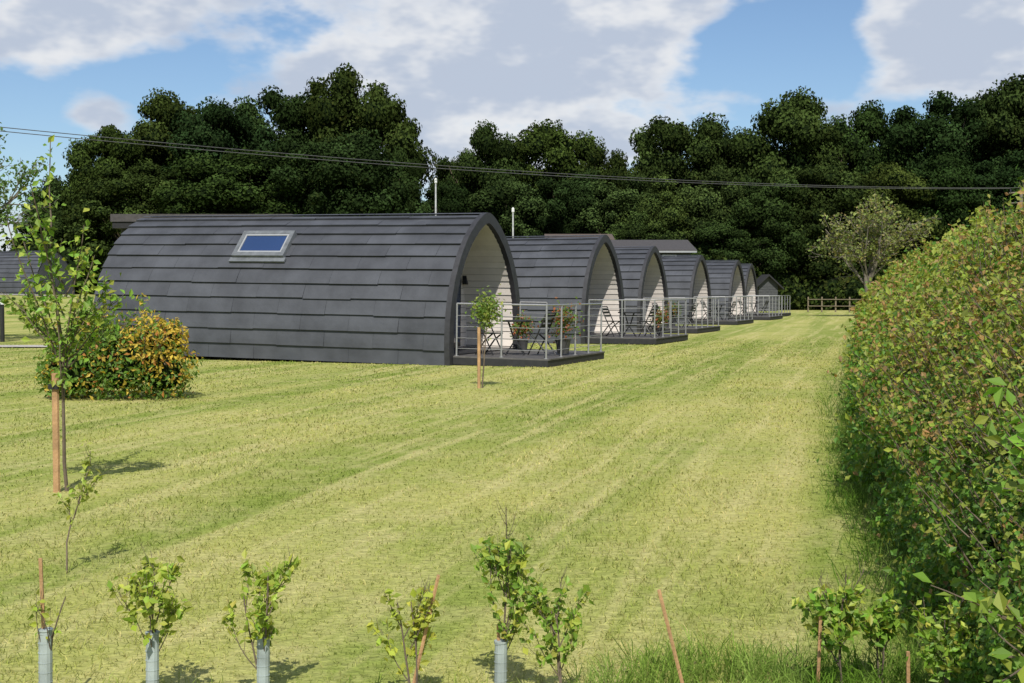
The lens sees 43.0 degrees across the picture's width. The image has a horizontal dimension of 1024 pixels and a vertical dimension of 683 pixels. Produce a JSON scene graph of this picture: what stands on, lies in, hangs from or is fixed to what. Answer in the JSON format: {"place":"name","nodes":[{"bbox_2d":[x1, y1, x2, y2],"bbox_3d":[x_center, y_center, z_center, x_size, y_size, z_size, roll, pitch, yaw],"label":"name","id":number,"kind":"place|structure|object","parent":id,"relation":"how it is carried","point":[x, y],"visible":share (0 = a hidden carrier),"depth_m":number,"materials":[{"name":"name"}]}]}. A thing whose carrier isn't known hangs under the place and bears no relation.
{"place":"outdoors","nodes":[
{"label":"outdoors","id":0,"kind":"place"},
{"bbox_2d":[0,345,46,346],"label":"gravel path","id":1,"kind":"structure","parent":0,"point":[23,346],"depth_m":35.95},
{"bbox_2d":[0,294,1017,682],"bbox_3d":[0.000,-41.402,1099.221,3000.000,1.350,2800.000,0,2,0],"label":"ground","id":2,"kind":"structure","parent":0,"point":[820,324],"depth_m":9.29,"materials":[{"name":"green plant"}]},
{"bbox_2d":[0,298,4,341],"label":"bollard light","id":3,"kind":"object","parent":2,"relation":"on","point":[2,330],"visible":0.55,"depth_m":39.95,"materials":[{"name":"black metal"}]},
{"bbox_2d":[0,122,59,236],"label":"ash tree","id":4,"kind":"object","parent":2,"relation":"on","point":[5,205],"visible":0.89,"depth_m":40.71,"materials":[{"name":"green plant"}]},
{"bbox_2d":[0,251,74,294],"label":"camping pod","id":5,"kind":"object","parent":2,"relation":"on","point":[9,266],"visible":0.62,"depth_m":92.78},
{"bbox_2d":[9,205,79,250],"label":"oak tree","id":6,"kind":"object","parent":2,"relation":"on","point":[59,232],"visible":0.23,"depth_m":102.63,"materials":[{"name":"green plant"}]},
{"bbox_2d":[28,558,65,682],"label":"hedge sapling","id":7,"kind":"object","parent":2,"relation":"on","point":[45,646],"visible":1,"depth_m":4.63,"materials":[{"name":"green plant"}]},
{"bbox_2d":[25,170,71,242],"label":"oak tree","id":8,"kind":"object","parent":2,"relation":"on","point":[57,184],"visible":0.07,"depth_m":105.38,"materials":[{"name":"green plant"}]},
{"bbox_2d":[0,135,134,492],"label":"staked young tree","id":9,"kind":"object","parent":2,"relation":"on","point":[82,320],"visible":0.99,"depth_m":10.00,"materials":[{"name":"green plant"}]},
{"bbox_2d":[52,439,106,572],"bbox_3d":[-2.393,0.913,7.221,0.188,0.722,0.286,1,3,31],"label":"hedge sapling","id":10,"kind":"object","parent":2,"relation":"on","point":[87,486],"visible":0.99,"depth_m":7.21,"materials":[{"name":"green plant"}]},
{"bbox_2d":[59,125,158,244],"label":"oak tree","id":11,"kind":"object","parent":2,"relation":"on","point":[83,162],"visible":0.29,"depth_m":103.28,"materials":[{"name":"green plant"}]},
{"bbox_2d":[33,291,203,400],"bbox_3d":[-5.737,0.044,18.752,2.534,1.618,1.544,0,2,0],"label":"variegated shrub","id":12,"kind":"object","parent":2,"relation":"on","point":[150,357],"visible":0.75,"depth_m":18.54,"materials":[{"name":"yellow plant"}]},
{"bbox_2d":[57,160,210,280],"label":"oak tree","id":13,"kind":"object","parent":2,"relation":"on","point":[102,196],"visible":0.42,"depth_m":98.04,"materials":[{"name":"green plant"}]},
{"bbox_2d":[97,87,200,174],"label":"oak tree","id":14,"kind":"object","parent":2,"relation":"on","point":[163,109],"visible":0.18,"depth_m":108.30,"materials":[{"name":"green plant"}]},
{"bbox_2d":[107,544,193,682],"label":"hedge sapling","id":15,"kind":"object","parent":2,"relation":"on","point":[151,595],"visible":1,"depth_m":4.77,"materials":[{"name":"green plant"}]},
{"bbox_2d":[110,214,299,233],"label":"flat roof lodge","id":16,"kind":"structure","parent":2,"relation":"on","point":[122,222],"depth_m":45.32,"materials":[{"name":"grey"}]},
{"bbox_2d":[157,96,280,185],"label":"oak tree","id":17,"kind":"object","parent":2,"relation":"on","point":[215,125],"visible":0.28,"depth_m":104.77,"materials":[{"name":"green plant"}]},
{"bbox_2d":[148,146,321,216],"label":"oak tree","id":18,"kind":"object","parent":2,"relation":"on","point":[233,183],"visible":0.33,"depth_m":97.07,"materials":[{"name":"green plant"}]},
{"bbox_2d":[221,543,300,682],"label":"hedge sapling","id":19,"kind":"object","parent":2,"relation":"on","point":[264,630],"visible":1,"depth_m":4.84,"materials":[{"name":"green plant"}]},
{"bbox_2d":[231,85,329,199],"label":"oak tree","id":20,"kind":"object","parent":2,"relation":"on","point":[289,120],"visible":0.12,"depth_m":109.00,"materials":[{"name":"green plant"}]},
{"bbox_2d":[256,127,434,216],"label":"oak tree","id":21,"kind":"object","parent":2,"relation":"on","point":[375,188],"visible":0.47,"depth_m":98.33,"materials":[{"name":"green plant"}]},
{"bbox_2d":[94,213,604,367],"bbox_3d":[-3.804,-1.314,30.367,11.428,3.307,4.236,2,3,22],"label":"camping pod","id":22,"kind":"object","parent":2,"relation":"on","point":[362,288],"visible":0.95,"depth_m":29.01,"materials":[{"name":"grey wood"}]},
{"bbox_2d":[434,178,436,212],"bbox_3d":[-3.508,-4.135,59.885,0.133,6.762,0.140,0,2,0],"label":"street lamp","id":23,"kind":"object","parent":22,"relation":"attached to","point":[435,180],"visible":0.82,"depth_m":59.77,"materials":[{"name":"grey metal"}]},
{"bbox_2d":[475,312,503,354],"bbox_3d":[-0.490,-0.177,27.905,0.491,0.916,0.430,1,3,32],"label":"bistro chair","id":24,"kind":"object","parent":22,"relation":"on","point":[492,333],"visible":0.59,"depth_m":27.89,"materials":[{"name":"black metal"}]},
{"bbox_2d":[500,320,530,354],"bbox_3d":[0.066,-0.086,27.789,0.680,0.745,0.680,0,2,2],"label":"bistro table","id":25,"kind":"object","parent":22,"relation":"on","point":[521,321],"visible":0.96,"depth_m":27.66,"materials":[{"name":"black metal"}]},
{"bbox_2d":[510,307,539,349],"bbox_3d":[0.236,-0.300,29.997,0.790,0.994,0.678,-2,3,-37],"label":"potted shrub","id":26,"kind":"object","parent":22,"relation":"on","point":[523,344],"visible":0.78,"depth_m":29.91,"materials":[{"name":"green plant"}]},
{"bbox_2d":[527,312,556,354],"bbox_3d":[0.641,-0.169,27.714,0.491,0.916,0.429,1,3,32],"label":"bistro chair","id":27,"kind":"object","parent":22,"relation":"on","point":[544,326],"visible":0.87,"depth_m":27.64,"materials":[{"name":"black metal"}]},
{"bbox_2d":[538,297,584,353],"bbox_3d":[1.075,-0.354,28.212,1.032,1.240,1.012,0,2,0],"label":"potted shrub","id":28,"kind":"object","parent":22,"relation":"on","point":[565,342],"visible":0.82,"depth_m":28.13,"materials":[{"name":"green plant"}]},
{"bbox_2d":[279,62,438,210],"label":"oak tree","id":29,"kind":"object","parent":2,"relation":"on","point":[339,109],"visible":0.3,"depth_m":104.34,"materials":[{"name":"green plant"}]},
{"bbox_2d":[366,574,439,682],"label":"hedge sapling","id":30,"kind":"object","parent":2,"relation":"on","point":[417,623],"visible":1,"depth_m":4.76,"materials":[{"name":"green plant"}]},
{"bbox_2d":[384,146,427,215],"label":"oak tree","id":31,"kind":"object","parent":2,"relation":"on","point":[416,172],"visible":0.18,"depth_m":101.86,"materials":[{"name":"green plant"}]},
{"bbox_2d":[425,147,474,201],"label":"oak tree","id":32,"kind":"object","parent":2,"relation":"on","point":[440,177],"visible":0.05,"depth_m":122.89,"materials":[{"name":"green plant"}]},
{"bbox_2d":[0,233,908,309],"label":"understory thicket","id":33,"kind":"object","parent":2,"relation":"on","point":[800,290],"visible":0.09,"depth_m":107.40,"materials":[{"name":"green plant"}]},
{"bbox_2d":[422,181,507,232],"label":"woodland tree","id":34,"kind":"object","parent":2,"relation":"on","point":[452,199],"visible":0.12,"depth_m":113.77,"materials":[{"name":"green plant"}]},
{"bbox_2d":[436,119,531,213],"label":"oak tree","id":35,"kind":"object","parent":2,"relation":"on","point":[490,151],"visible":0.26,"depth_m":119.44,"materials":[{"name":"green plant"}]},
{"bbox_2d":[465,284,510,387],"bbox_3d":[-0.364,-0.090,20.883,0.671,1.677,0.644,1,3,32],"label":"staked sapling","id":36,"kind":"object","parent":2,"relation":"on","point":[485,310],"visible":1,"depth_m":20.80,"materials":[{"name":"green plant"}]},
{"bbox_2d":[470,496,549,682],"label":"hedge sapling","id":37,"kind":"object","parent":2,"relation":"on","point":[510,567],"visible":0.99,"depth_m":4.88,"materials":[{"name":"green plant"}]},
{"bbox_2d":[466,173,559,237],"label":"woodland tree","id":38,"kind":"object","parent":2,"relation":"on","point":[500,193],"visible":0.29,"depth_m":113.53,"materials":[{"name":"green plant"}]},
{"bbox_2d":[512,208,513,237],"bbox_3d":[0.048,-3.604,61.907,0.133,5.544,0.140,0,2,0],"label":"street lamp","id":39,"kind":"object","parent":2,"relation":"on","point":[512,222],"visible":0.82,"depth_m":61.80,"materials":[{"name":"grey metal"}]},
{"bbox_2d":[491,118,606,190],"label":"oak tree","id":40,"kind":"object","parent":2,"relation":"on","point":[557,149],"visible":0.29,"depth_m":120.63,"materials":[{"name":"green plant"}]},
{"bbox_2d":[515,567,593,682],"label":"hedge sapling","id":41,"kind":"object","parent":2,"relation":"on","point":[571,620],"visible":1,"depth_m":4.80,"materials":[{"name":"green plant"}]},
{"bbox_2d":[518,168,614,237],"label":"woodland tree","id":42,"kind":"object","parent":2,"relation":"on","point":[567,200],"visible":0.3,"depth_m":113.94,"materials":[{"name":"green plant"}]},
{"bbox_2d":[544,234,614,239],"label":"holiday lodge","id":43,"kind":"structure","parent":2,"relation":"on","point":[610,236],"depth_m":102.89,"materials":[{"name":"grey"}]},
{"bbox_2d":[506,235,688,343],"bbox_3d":[-0.375,-1.696,41.569,11.428,3.307,4.236,1,2,22],"label":"camping pod","id":44,"kind":"object","parent":2,"relation":"on","point":[564,269],"visible":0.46,"depth_m":39.35,"materials":[{"name":"grey wood"}]},
{"bbox_2d":[600,306,620,335],"bbox_3d":[2.960,-0.607,39.097,0.491,0.916,0.430,1,3,32],"label":"bistro chair","id":45,"kind":"object","parent":44,"relation":"on","point":[607,312],"visible":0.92,"depth_m":39.09,"materials":[{"name":"black metal"}]},
{"bbox_2d":[618,312,640,336],"bbox_3d":[3.516,-0.516,38.981,0.680,0.745,0.680,0,2,2],"label":"bistro table","id":46,"kind":"object","parent":44,"relation":"on","point":[630,322],"visible":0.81,"depth_m":38.88,"materials":[{"name":"black metal"}]},
{"bbox_2d":[638,306,658,336],"bbox_3d":[4.091,-0.600,38.905,0.491,0.916,0.429,1,3,32],"label":"bistro chair","id":47,"kind":"object","parent":44,"relation":"on","point":[651,312],"visible":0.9,"depth_m":38.81,"materials":[{"name":"black metal"}]},
{"bbox_2d":[650,305,669,335],"bbox_3d":[4.518,-0.655,39.789,0.633,0.951,0.749,0,2,12],"label":"potted shrub","id":48,"kind":"object","parent":44,"relation":"on","point":[658,329],"visible":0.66,"depth_m":39.67,"materials":[{"name":"green plant"}]},
{"bbox_2d":[578,143,645,207],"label":"oak tree","id":49,"kind":"object","parent":2,"relation":"on","point":[616,165],"visible":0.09,"depth_m":119.67,"materials":[{"name":"green plant"}]},
{"bbox_2d":[576,171,668,234],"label":"woodland tree","id":50,"kind":"object","parent":2,"relation":"on","point":[616,200],"visible":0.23,"depth_m":112.74,"materials":[{"name":"green plant"}]},
{"bbox_2d":[605,211,680,239],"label":"woodland tree","id":51,"kind":"object","parent":2,"relation":"on","point":[637,229],"visible":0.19,"depth_m":109.52,"materials":[{"name":"green plant"}]},
{"bbox_2d":[611,240,696,254],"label":"holiday lodge","id":52,"kind":"structure","parent":2,"relation":"on","point":[675,247],"depth_m":93.94,"materials":[{"name":"grey"}]},
{"bbox_2d":[615,174,705,247],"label":"woodland tree","id":53,"kind":"object","parent":2,"relation":"on","point":[673,218],"visible":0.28,"depth_m":111.57,"materials":[{"name":"green plant"}]},
{"bbox_2d":[614,246,720,332],"bbox_3d":[2.245,-2.080,51.562,11.428,3.307,4.236,1,2,22],"label":"camping pod","id":54,"kind":"object","parent":2,"relation":"on","point":[643,274],"visible":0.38,"depth_m":49.38,"materials":[{"name":"grey wood"}]},
{"bbox_2d":[652,303,667,326],"bbox_3d":[5.580,-0.991,49.089,0.491,0.916,0.430,1,3,32],"label":"bistro chair","id":55,"kind":"object","parent":54,"relation":"on","point":[656,314],"visible":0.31,"depth_m":49.15,"materials":[{"name":"black metal"}]},
{"bbox_2d":[664,301,681,325],"bbox_3d":[6.326,-1.142,51.156,0.758,1.050,0.776,0,2,0],"label":"potted shrub","id":56,"kind":"object","parent":54,"relation":"on","point":[674,322],"visible":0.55,"depth_m":51.08,"materials":[{"name":"green plant"}]},
{"bbox_2d":[666,308,683,326],"bbox_3d":[6.136,-0.900,48.974,0.680,0.745,0.680,0,2,2],"label":"bistro table","id":57,"kind":"object","parent":54,"relation":"on","point":[676,315],"visible":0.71,"depth_m":48.89,"materials":[{"name":"black metal"}]},
{"bbox_2d":[682,303,698,327],"bbox_3d":[6.712,-0.984,48.898,0.491,0.916,0.429,1,3,32],"label":"bistro chair","id":58,"kind":"object","parent":54,"relation":"on","point":[693,307],"visible":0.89,"depth_m":48.80,"materials":[{"name":"black metal"}]},
{"bbox_2d":[657,589,683,682],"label":"bamboo cane","id":59,"kind":"object","parent":2,"relation":"on","point":[670,635],"visible":1,"depth_m":4.83,"materials":[{"name":"brown wood"}]},
{"bbox_2d":[623,112,740,228],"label":"oak tree","id":60,"kind":"object","parent":2,"relation":"on","point":[679,152],"visible":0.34,"depth_m":120.33,"materials":[{"name":"green plant"}]},
{"bbox_2d":[661,255,753,324],"bbox_3d":[5.845,-2.553,63.853,11.428,3.307,4.236,1,2,22],"label":"camping pod","id":61,"kind":"object","parent":2,"relation":"on","point":[687,276],"visible":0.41,"depth_m":61.66,"materials":[{"name":"grey wood"}]},
{"bbox_2d":[700,301,712,319],"bbox_3d":[9.180,-1.464,61.380,0.491,0.916,0.430,1,3,32],"label":"bistro chair","id":62,"kind":"object","parent":61,"relation":"on","point":[704,305],"visible":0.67,"depth_m":61.46,"materials":[{"name":"black metal"}]},
{"bbox_2d":[714,304,725,319],"bbox_3d":[9.736,-1.373,61.265,0.680,0.745,0.680,0,2,2],"label":"bistro table","id":63,"kind":"object","parent":61,"relation":"on","point":[719,310],"visible":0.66,"depth_m":61.16,"materials":[{"name":"black metal"}]},
{"bbox_2d":[725,301,735,319],"bbox_3d":[10.312,-1.457,61.189,0.491,0.916,0.429,1,3,32],"label":"bistro chair","id":64,"kind":"object","parent":61,"relation":"on","point":[733,304],"visible":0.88,"depth_m":61.06,"materials":[{"name":"black metal"}]},
{"bbox_2d":[676,165,746,249],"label":"woodland tree","id":65,"kind":"object","parent":2,"relation":"on","point":[715,201],"visible":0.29,"depth_m":110.80,"materials":[{"name":"green plant"}]},
{"bbox_2d":[696,126,753,187],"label":"oak tree","id":66,"kind":"object","parent":2,"relation":"on","point":[726,146],"visible":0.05,"depth_m":119.95,"materials":[{"name":"green plant"}]},
{"bbox_2d":[690,214,786,284],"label":"woodland tree","id":67,"kind":"object","parent":2,"relation":"on","point":[737,245],"visible":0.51,"depth_m":107.91,"materials":[{"name":"green plant"}]},
{"bbox_2d":[705,260,782,319],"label":"camping pod","id":68,"kind":"object","parent":2,"relation":"on","point":[726,277],"visible":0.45,"depth_m":71.51,"materials":[{"name":"grey wood"}]},
{"bbox_2d":[759,300,768,315],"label":"bistro chair","id":69,"kind":"object","parent":68,"relation":"on","point":[766,303],"visible":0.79,"depth_m":71.08,"materials":[{"name":"black metal"}]},
{"bbox_2d":[741,264,790,315],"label":"camping pod","id":70,"kind":"object","parent":2,"relation":"on","point":[750,281],"visible":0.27,"depth_m":82.59,"materials":[{"name":"grey wood"}]},
{"bbox_2d":[757,274,783,310],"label":"garden shed","id":71,"kind":"structure","parent":2,"relation":"on","point":[768,284],"depth_m":101.72,"materials":[{"name":"grey wood"}]},
{"bbox_2d":[727,176,824,279],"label":"woodland tree","id":72,"kind":"object","parent":2,"relation":"on","point":[761,209],"visible":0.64,"depth_m":108.19,"materials":[{"name":"green plant"}]},
{"bbox_2d":[727,86,867,220],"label":"oak tree","id":73,"kind":"object","parent":2,"relation":"on","point":[802,129],"visible":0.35,"depth_m":114.65,"materials":[{"name":"green plant"}]},
{"bbox_2d":[773,159,871,282],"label":"woodland tree","id":74,"kind":"object","parent":2,"relation":"on","point":[834,175],"visible":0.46,"depth_m":109.03,"materials":[{"name":"green plant"}]},
{"bbox_2d":[791,561,871,682],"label":"hedge sapling","id":75,"kind":"object","parent":2,"relation":"on","point":[847,614],"visible":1,"depth_m":4.93,"materials":[{"name":"green plant"}]},
{"bbox_2d":[807,297,860,311],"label":"post and rail fence","id":76,"kind":"object","parent":2,"relation":"on","point":[822,299],"visible":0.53,"depth_m":97.35,"materials":[{"name":"brown wood"}]},
{"bbox_2d":[805,190,940,291],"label":"hawthorn tree","id":77,"kind":"object","parent":2,"relation":"on","point":[877,230],"visible":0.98,"depth_m":79.09,"materials":[{"name":"green plant"}]},
{"bbox_2d":[825,100,925,175],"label":"oak tree","id":78,"kind":"object","parent":2,"relation":"on","point":[861,132],"visible":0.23,"depth_m":117.57,"materials":[{"name":"green plant"}]},
{"bbox_2d":[851,587,907,682],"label":"hedge sapling","id":79,"kind":"object","parent":2,"relation":"on","point":[881,623],"visible":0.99,"depth_m":4.97,"materials":[{"name":"green plant"}]},
{"bbox_2d":[840,161,947,274],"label":"woodland tree","id":80,"kind":"object","parent":2,"relation":"on","point":[887,176],"visible":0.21,"depth_m":108.40,"materials":[{"name":"green plant"}]},
{"bbox_2d":[816,165,1023,682],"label":"hawthorn hedge","id":81,"kind":"object","parent":2,"relation":"on","point":[934,367],"visible":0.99,"depth_m":6.59,"materials":[{"name":"green plant"}]},
{"bbox_2d":[874,90,1007,195],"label":"oak tree","id":82,"kind":"object","parent":2,"relation":"on","point":[938,133],"visible":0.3,"depth_m":114.58,"materials":[{"name":"green plant"}]},
{"bbox_2d":[885,152,1000,248],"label":"woodland tree","id":83,"kind":"object","parent":2,"relation":"on","point":[952,175],"visible":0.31,"depth_m":107.30,"materials":[{"name":"green plant"}]},
{"bbox_2d":[906,590,986,682],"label":"hedge sapling","id":84,"kind":"object","parent":2,"relation":"on","point":[951,624],"visible":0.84,"depth_m":4.64,"materials":[{"name":"green plant"}]},
{"bbox_2d":[953,77,1023,158],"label":"oak tree","id":85,"kind":"object","parent":2,"relation":"on","point":[992,99],"visible":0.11,"depth_m":116.67,"materials":[{"name":"green plant"}]},
{"bbox_2d":[960,150,1023,227],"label":"woodland tree","id":86,"kind":"object","parent":2,"relation":"on","point":[1008,176],"visible":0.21,"depth_m":107.36,"materials":[{"name":"green plant"}]},
{"bbox_2d":[984,73,1023,195],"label":"oak tree","id":87,"kind":"object","parent":2,"relation":"on","point":[1003,128],"visible":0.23,"depth_m":113.07,"materials":[{"name":"green plant"}]},
{"bbox_2d":[1009,188,1022,211],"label":"utility pole","id":88,"kind":"object","parent":2,"relation":"on","point":[1010,192],"visible":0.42,"depth_m":82.72,"materials":[{"name":"grey wood"}]},
{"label":"utility pole","id":89,"kind":"object","parent":2,"relation":"on","visible":0},
{"bbox_2d":[1,127,1023,188],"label":"power line","id":90,"kind":"object","parent":89,"relation":"attached to","point":[463,167],"visible":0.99,"depth_m":60.20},
{"bbox_2d":[0,0,1023,250],"label":"sky","id":91,"kind":"structure","parent":0,"point":[607,68],"materials":[{"name":"blue"}]}
]}

